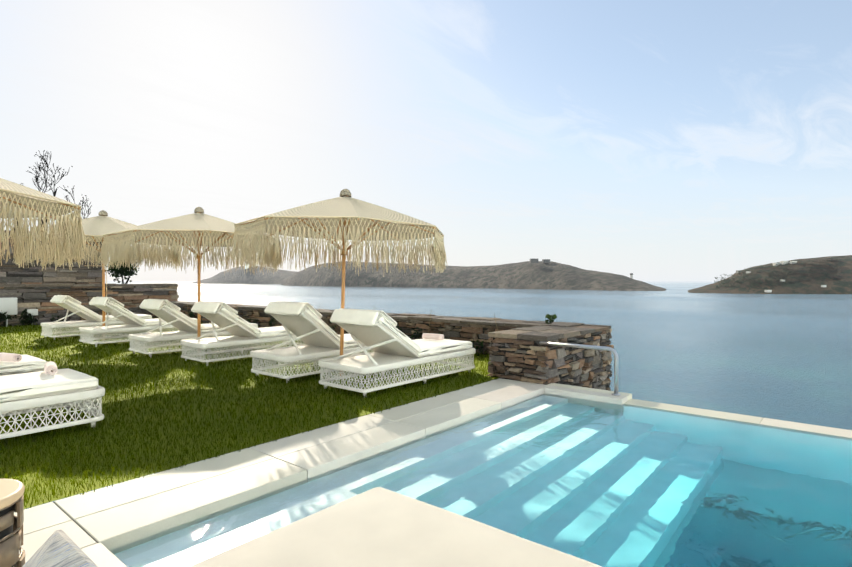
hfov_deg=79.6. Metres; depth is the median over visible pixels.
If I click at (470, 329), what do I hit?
stone sea wall
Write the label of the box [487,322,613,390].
stone wall
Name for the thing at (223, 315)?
sun lounger
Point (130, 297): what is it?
stone wall
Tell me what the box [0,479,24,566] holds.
side stool
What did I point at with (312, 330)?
sun lounger
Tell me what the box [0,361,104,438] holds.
daybed lounger
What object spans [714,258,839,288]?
headland shrubs
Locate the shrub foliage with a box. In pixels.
[0,258,556,355]
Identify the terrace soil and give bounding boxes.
[178,285,223,285]
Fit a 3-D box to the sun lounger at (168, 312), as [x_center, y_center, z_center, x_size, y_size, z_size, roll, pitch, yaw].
[-4.077,0.722,9.153,0.818,0.921,2.058,0,0,40]
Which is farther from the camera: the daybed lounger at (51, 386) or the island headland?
the island headland
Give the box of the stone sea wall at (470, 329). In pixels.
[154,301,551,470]
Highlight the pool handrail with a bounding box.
[539,341,620,395]
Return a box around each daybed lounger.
[0,353,46,375]
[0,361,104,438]
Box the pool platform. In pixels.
[544,383,631,404]
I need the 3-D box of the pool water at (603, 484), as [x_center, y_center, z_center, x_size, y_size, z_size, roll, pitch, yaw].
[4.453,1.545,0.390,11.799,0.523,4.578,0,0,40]
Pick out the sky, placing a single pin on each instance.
(651, 140)
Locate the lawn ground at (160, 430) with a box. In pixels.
[0,325,497,508]
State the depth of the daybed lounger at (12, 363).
5.02 m
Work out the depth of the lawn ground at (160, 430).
4.80 m
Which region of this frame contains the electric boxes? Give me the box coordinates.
[0,298,37,326]
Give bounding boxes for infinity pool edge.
[624,399,851,437]
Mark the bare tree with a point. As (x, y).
(45, 180)
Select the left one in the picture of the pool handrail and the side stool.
the side stool
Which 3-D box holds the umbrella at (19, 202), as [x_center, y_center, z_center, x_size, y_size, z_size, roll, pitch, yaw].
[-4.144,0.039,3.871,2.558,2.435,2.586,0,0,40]
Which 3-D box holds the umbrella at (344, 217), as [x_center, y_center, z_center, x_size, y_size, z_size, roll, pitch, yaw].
[-1.033,0.028,6.435,2.539,2.435,2.540,0,0,7]
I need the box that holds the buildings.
[245,259,825,291]
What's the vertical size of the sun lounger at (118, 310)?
0.919 m
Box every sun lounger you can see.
[40,295,151,338]
[79,297,196,346]
[128,299,257,356]
[180,301,305,365]
[250,301,373,382]
[318,308,475,396]
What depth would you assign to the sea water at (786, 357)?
234.71 m
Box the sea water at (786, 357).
[26,281,851,508]
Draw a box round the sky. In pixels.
[0,0,851,280]
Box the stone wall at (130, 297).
[0,283,178,326]
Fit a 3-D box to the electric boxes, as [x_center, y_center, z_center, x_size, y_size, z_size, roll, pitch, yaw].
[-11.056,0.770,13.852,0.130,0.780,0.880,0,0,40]
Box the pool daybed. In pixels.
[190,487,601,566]
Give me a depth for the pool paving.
3.22 m
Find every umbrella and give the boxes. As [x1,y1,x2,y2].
[0,178,89,270]
[13,210,180,339]
[98,207,281,337]
[230,189,447,375]
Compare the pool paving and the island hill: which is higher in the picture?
the island hill
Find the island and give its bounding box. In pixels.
[282,261,665,290]
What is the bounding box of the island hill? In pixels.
[192,266,295,283]
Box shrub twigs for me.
[120,262,497,331]
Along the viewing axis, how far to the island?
1635.36 m
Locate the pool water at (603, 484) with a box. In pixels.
[110,393,851,566]
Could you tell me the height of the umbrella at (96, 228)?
2.727 m
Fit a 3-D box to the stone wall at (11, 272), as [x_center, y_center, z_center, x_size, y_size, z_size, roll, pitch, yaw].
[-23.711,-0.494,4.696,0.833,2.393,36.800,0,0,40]
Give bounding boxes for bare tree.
[14,150,91,230]
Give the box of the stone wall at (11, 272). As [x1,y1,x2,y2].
[0,230,101,283]
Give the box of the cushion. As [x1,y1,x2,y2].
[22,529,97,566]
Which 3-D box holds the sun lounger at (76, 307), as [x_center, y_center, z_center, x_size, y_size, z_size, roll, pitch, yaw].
[-7.384,0.710,11.581,0.818,0.921,2.058,0,0,40]
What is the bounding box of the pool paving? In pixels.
[14,378,550,566]
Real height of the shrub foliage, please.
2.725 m
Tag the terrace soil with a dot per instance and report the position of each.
(201, 285)
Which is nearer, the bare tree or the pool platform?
the pool platform
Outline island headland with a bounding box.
[688,255,851,293]
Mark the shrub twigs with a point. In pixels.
(237, 306)
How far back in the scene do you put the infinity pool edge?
4.76 m
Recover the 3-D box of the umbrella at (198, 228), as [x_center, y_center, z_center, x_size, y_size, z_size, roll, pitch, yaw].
[-3.751,-0.017,8.449,2.634,2.508,2.647,-1,-1,40]

